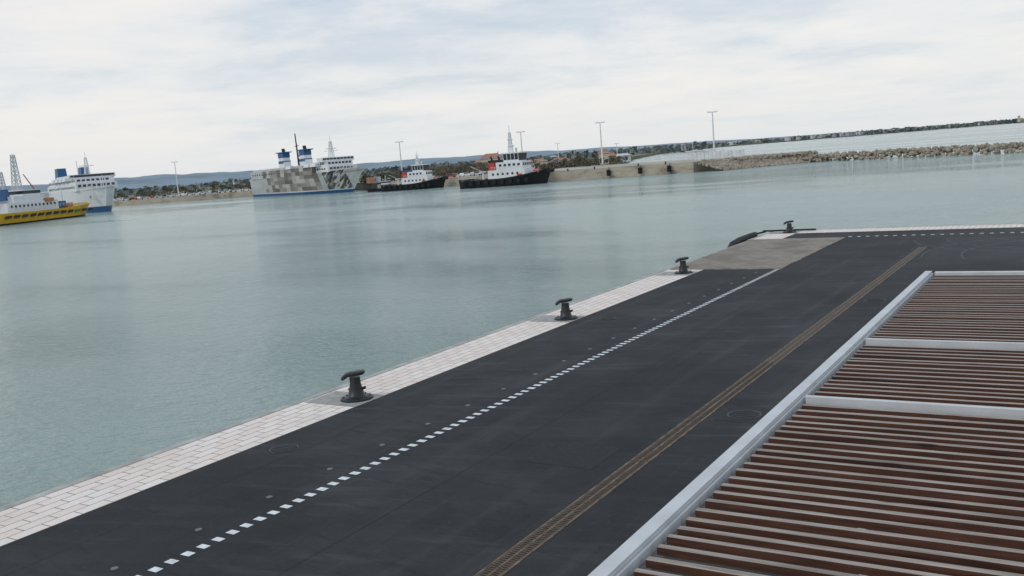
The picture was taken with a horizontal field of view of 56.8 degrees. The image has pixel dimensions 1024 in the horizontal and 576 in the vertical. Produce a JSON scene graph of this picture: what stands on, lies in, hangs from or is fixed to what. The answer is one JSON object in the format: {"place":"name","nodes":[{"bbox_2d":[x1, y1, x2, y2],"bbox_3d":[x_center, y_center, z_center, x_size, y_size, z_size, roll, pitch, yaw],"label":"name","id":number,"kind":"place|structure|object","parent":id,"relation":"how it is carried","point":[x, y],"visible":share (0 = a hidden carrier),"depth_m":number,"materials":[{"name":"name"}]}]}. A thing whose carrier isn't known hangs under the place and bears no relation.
{"place":"outdoors","nodes":[
{"label":"outdoors","id":0,"kind":"place"},
{"bbox_2d":[112,153,778,205],"bbox_3d":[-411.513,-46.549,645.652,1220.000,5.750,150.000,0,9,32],"label":"quay","id":1,"kind":"structure","parent":0,"point":[618,170],"depth_m":298.73,"materials":[{"name":"concrete"}]},
{"bbox_2d":[171,161,178,193],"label":"street lamp","id":2,"kind":"object","parent":1,"relation":"on","point":[176,177],"visible":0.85,"depth_m":552.68,"materials":[{"name":"metal"}]},
{"bbox_2d":[366,177,380,183],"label":"quay storage containers","id":3,"kind":"object","parent":1,"relation":"on","point":[372,179],"visible":0.52,"depth_m":387.50,"materials":[{"name":"orange metal"}]},
{"bbox_2d":[395,141,402,170],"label":"street lamp","id":4,"kind":"object","parent":1,"relation":"on","point":[400,154],"visible":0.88,"depth_m":414.94,"materials":[{"name":"metal"}]},
{"bbox_2d":[595,121,604,165],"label":"street lamp","id":5,"kind":"object","parent":1,"relation":"on","point":[602,164],"visible":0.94,"depth_m":346.27,"materials":[{"name":"metal"}]},
{"bbox_2d":[707,111,717,151],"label":"street lamp","id":6,"kind":"object","parent":1,"relation":"on","point":[713,130],"visible":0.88,"depth_m":326.18,"materials":[{"name":"metal"}]},
{"bbox_2d":[688,149,743,160],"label":"white barrier fence","id":7,"kind":"object","parent":1,"relation":"on","point":[715,155],"visible":0.88,"depth_m":307.21,"materials":[{"name":"metal"}]},
{"bbox_2d":[0,123,965,191],"bbox_3d":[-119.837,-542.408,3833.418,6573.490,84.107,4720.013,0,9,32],"label":"hills","id":8,"kind":"structure","parent":0,"point":[159,180],"depth_m":3833.47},
{"bbox_2d":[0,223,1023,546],"bbox_3d":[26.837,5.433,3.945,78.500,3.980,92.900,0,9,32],"label":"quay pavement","id":9,"kind":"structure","parent":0,"point":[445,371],"depth_m":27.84,"materials":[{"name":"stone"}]},
{"bbox_2d":[306,231,799,406],"bbox_3d":[6.559,-0.300,43.486,1.740,0.001,43.850,0,9,32],"label":"bollard pad","id":10,"kind":"object","parent":9,"relation":"on","point":[332,398],"visible":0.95,"depth_m":26.01,"materials":[{"name":"concrete"}]},
{"bbox_2d":[340,369,372,402],"bbox_3d":[-4.202,2.595,25.414,0.880,0.773,0.880,-5,8,0],"label":"mooring bollard","id":11,"kind":"object","parent":10,"relation":"on","point":[356,393],"visible":1,"depth_m":25.26,"materials":[{"name":"black metal"}]},
{"bbox_2d":[554,298,577,320],"bbox_3d":[1.995,0.766,35.348,0.880,0.773,0.880,-4,8,3],"label":"mooring bollard","id":12,"kind":"object","parent":10,"relation":"on","point":[566,314],"visible":1,"depth_m":35.19,"materials":[{"name":"black metal"}]},
{"bbox_2d":[674,257,692,273],"bbox_3d":[8.228,-1.101,45.550,0.880,0.773,0.880,-5,8,-3],"label":"mooring bollard","id":13,"kind":"object","parent":10,"relation":"on","point":[683,267],"visible":1,"depth_m":45.40,"materials":[{"name":"black metal"}]},
{"bbox_2d":[782,220,796,232],"bbox_3d":[17.914,-3.972,61.167,0.880,0.773,0.880,-4,8,6],"label":"mooring bollard","id":14,"kind":"object","parent":10,"relation":"on","point":[789,228],"visible":1,"depth_m":61.01,"materials":[{"name":"black metal"}]},
{"bbox_2d":[727,232,757,247],"bbox_3d":[14.163,-2.490,58.406,0.604,1.393,5.380,0,9,32],"label":"rubber fender","id":15,"kind":"object","parent":9,"relation":"attached to","point":[743,238],"visible":0.34,"depth_m":58.38,"materials":[{"name":"black rubber"}]},
{"bbox_2d":[670,237,845,269],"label":"concrete slab","id":16,"kind":"structure","parent":9,"relation":"on","point":[766,254],"depth_m":50.34,"materials":[{"name":"grey concrete"}]},
{"bbox_2d":[757,228,815,233],"bbox_3d":[17.668,-3.661,62.005,4.288,0.318,0.883,-2,8,17],"label":"rubber fender","id":17,"kind":"object","parent":9,"relation":"on","point":[764,231],"visible":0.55,"depth_m":62.04,"materials":[{"name":"black rubber"}]},
{"bbox_2d":[0,122,1023,506],"bbox_3d":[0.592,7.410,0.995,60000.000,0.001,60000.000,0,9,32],"label":"harbour water","id":18,"kind":"structure","parent":0,"point":[130,332],"depth_m":75.08,"materials":[{"name":"teal liquid"}]},
{"bbox_2d":[0,155,93,225],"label":"yellow supply vessel","id":19,"kind":"object","parent":18,"relation":"on","point":[18,206],"visible":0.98,"depth_m":313.81,"materials":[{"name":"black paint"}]},
{"bbox_2d":[48,152,117,212],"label":"white ferry","id":20,"kind":"object","parent":18,"relation":"on","point":[97,189],"visible":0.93,"depth_m":400.90,"materials":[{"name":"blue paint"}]},
{"bbox_2d":[250,133,363,196],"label":"moored ferry","id":21,"kind":"object","parent":18,"relation":"on","point":[307,175],"visible":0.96,"depth_m":416.80,"materials":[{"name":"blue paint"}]},
{"bbox_2d":[367,179,389,191],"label":"pilot boat","id":22,"kind":"object","parent":18,"relation":"on","point":[378,188],"visible":0.37,"depth_m":360.02,"materials":[{"name":"black paint"}]},
{"bbox_2d":[381,151,448,191],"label":"tugboat","id":23,"kind":"object","parent":18,"relation":"on","point":[419,176],"visible":0.97,"depth_m":343.70,"materials":[{"name":"black paint"}]},
{"bbox_2d":[459,125,554,188],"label":"tugboat","id":24,"kind":"object","parent":18,"relation":"on","point":[514,168],"visible":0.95,"depth_m":290.56,"materials":[{"name":"black paint"}]},
{"bbox_2d":[696,141,1023,170],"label":"rock breakwater","id":25,"kind":"object","parent":18,"relation":"in","point":[742,162],"visible":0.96,"depth_m":271.84,"materials":[{"name":"beige stone"}]},
{"bbox_2d":[0,227,1023,575],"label":"asphalt road","id":26,"kind":"structure","parent":0,"point":[472,519],"depth_m":20.17,"materials":[{"name":"black asphalt"}]},
{"bbox_2d":[269,444,298,452],"bbox_3d":[-5.134,3.611,21.332,0.660,0.018,0.660,0,9,32],"label":"manhole cover","id":27,"kind":"object","parent":26,"relation":"on","point":[284,448],"visible":1,"depth_m":21.30,"materials":[{"name":"metal"}]},
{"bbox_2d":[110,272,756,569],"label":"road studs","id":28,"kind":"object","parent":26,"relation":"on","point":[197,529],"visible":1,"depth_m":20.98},
{"bbox_2d":[136,232,1021,575],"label":"dashed road marking","id":29,"kind":"object","parent":26,"relation":"on","point":[202,546],"visible":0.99,"depth_m":20.30,"materials":[{"name":"white paint"}]},
{"bbox_2d":[513,297,892,468],"bbox_3d":[4.967,1.907,28.057,8.700,0.001,20.500,0,9,32],"label":"asphalt repair patch","id":30,"kind":"object","parent":26,"relation":"on","point":[579,455],"visible":0.92,"depth_m":19.59,"materials":[{"name":"black asphalt"}]},
{"bbox_2d":[474,245,998,575],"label":"double yellow lines","id":31,"kind":"object","parent":26,"relation":"on","point":[514,555],"visible":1,"depth_m":18.96,"materials":[{"name":"paint"}]},
{"bbox_2d":[727,410,761,418],"bbox_3d":[5.179,2.816,21.113,0.760,0.018,0.760,0,9,32],"label":"manhole cover","id":32,"kind":"object","parent":26,"relation":"on","point":[744,414],"visible":1,"depth_m":21.08,"materials":[{"name":"metal"}]},
{"bbox_2d":[588,271,1023,575],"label":"slatted pergola","id":33,"kind":"object","parent":26,"relation":"on","point":[902,413],"visible":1,"depth_m":7.00,"materials":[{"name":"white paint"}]},
{"bbox_2d":[864,299,885,301],"bbox_3d":[13.085,0.438,34.126,0.720,0.018,0.720,0,9,32],"label":"manhole cover","id":34,"kind":"object","parent":26,"relation":"on","point":[874,300],"visible":1,"depth_m":34.04,"materials":[{"name":"metal"}]},
{"bbox_2d":[914,235,1023,258],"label":"tyre marks","id":35,"kind":"object","parent":26,"relation":"on","point":[969,244],"visible":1,"depth_m":47.36},
{"bbox_2d":[0,0,1023,185],"label":"sky","id":36,"kind":"structure","parent":0,"point":[138,87],"materials":[{"name":"white"}]},
{"bbox_2d":[114,122,1020,199],"bbox_3d":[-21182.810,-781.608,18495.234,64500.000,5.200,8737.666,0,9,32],"label":"coastal ground","id":37,"kind":"structure","parent":0,"point":[636,156],"depth_m":1296.07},
{"bbox_2d":[114,156,633,198],"bbox_3d":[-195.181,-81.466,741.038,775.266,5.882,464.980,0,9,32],"label":"trees and bushes","id":38,"kind":"object","parent":37,"relation":"on","point":[439,171],"visible":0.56,"depth_m":410.44,"materials":[{"name":"green plant"}]},
{"bbox_2d":[480,152,502,166],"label":"red roof house","id":39,"kind":"structure","parent":37,"relation":"on","point":[485,158],"depth_m":511.30,"materials":[{"name":"paint"}]},
{"bbox_2d":[531,158,547,167],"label":"harbour building","id":40,"kind":"structure","parent":37,"relation":"on","point":[542,161],"depth_m":462.80,"materials":[{"name":"paint"}]},
{"bbox_2d":[551,157,569,162],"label":"harbour building","id":41,"kind":"structure","parent":37,"relation":"on","point":[559,159],"depth_m":472.38,"materials":[{"name":"white paint"}]},
{"bbox_2d":[114,118,1023,195],"bbox_3d":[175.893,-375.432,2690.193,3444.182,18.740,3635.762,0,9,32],"label":"distant tree line","id":42,"kind":"object","parent":37,"relation":"on","point":[571,155],"visible":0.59,"depth_m":1473.45,"materials":[{"name":"green plant"}]},
{"bbox_2d":[181,119,1023,187],"bbox_3d":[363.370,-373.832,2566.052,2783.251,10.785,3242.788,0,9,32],"label":"distant town buildings","id":43,"kind":"structure","parent":37,"relation":"on","point":[821,136],"depth_m":2635.72,"materials":[{"name":"white"}]},
{"bbox_2d":[598,148,609,164],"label":"harbour building","id":44,"kind":"structure","parent":37,"relation":"on","point":[606,152],"depth_m":412.15,"materials":[{"name":"paint"}]},
{"bbox_2d":[616,153,630,161],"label":"harbour building","id":45,"kind":"structure","parent":37,"relation":"on","point":[628,158],"depth_m":459.95,"materials":[{"name":"grey paint"}]}
]}

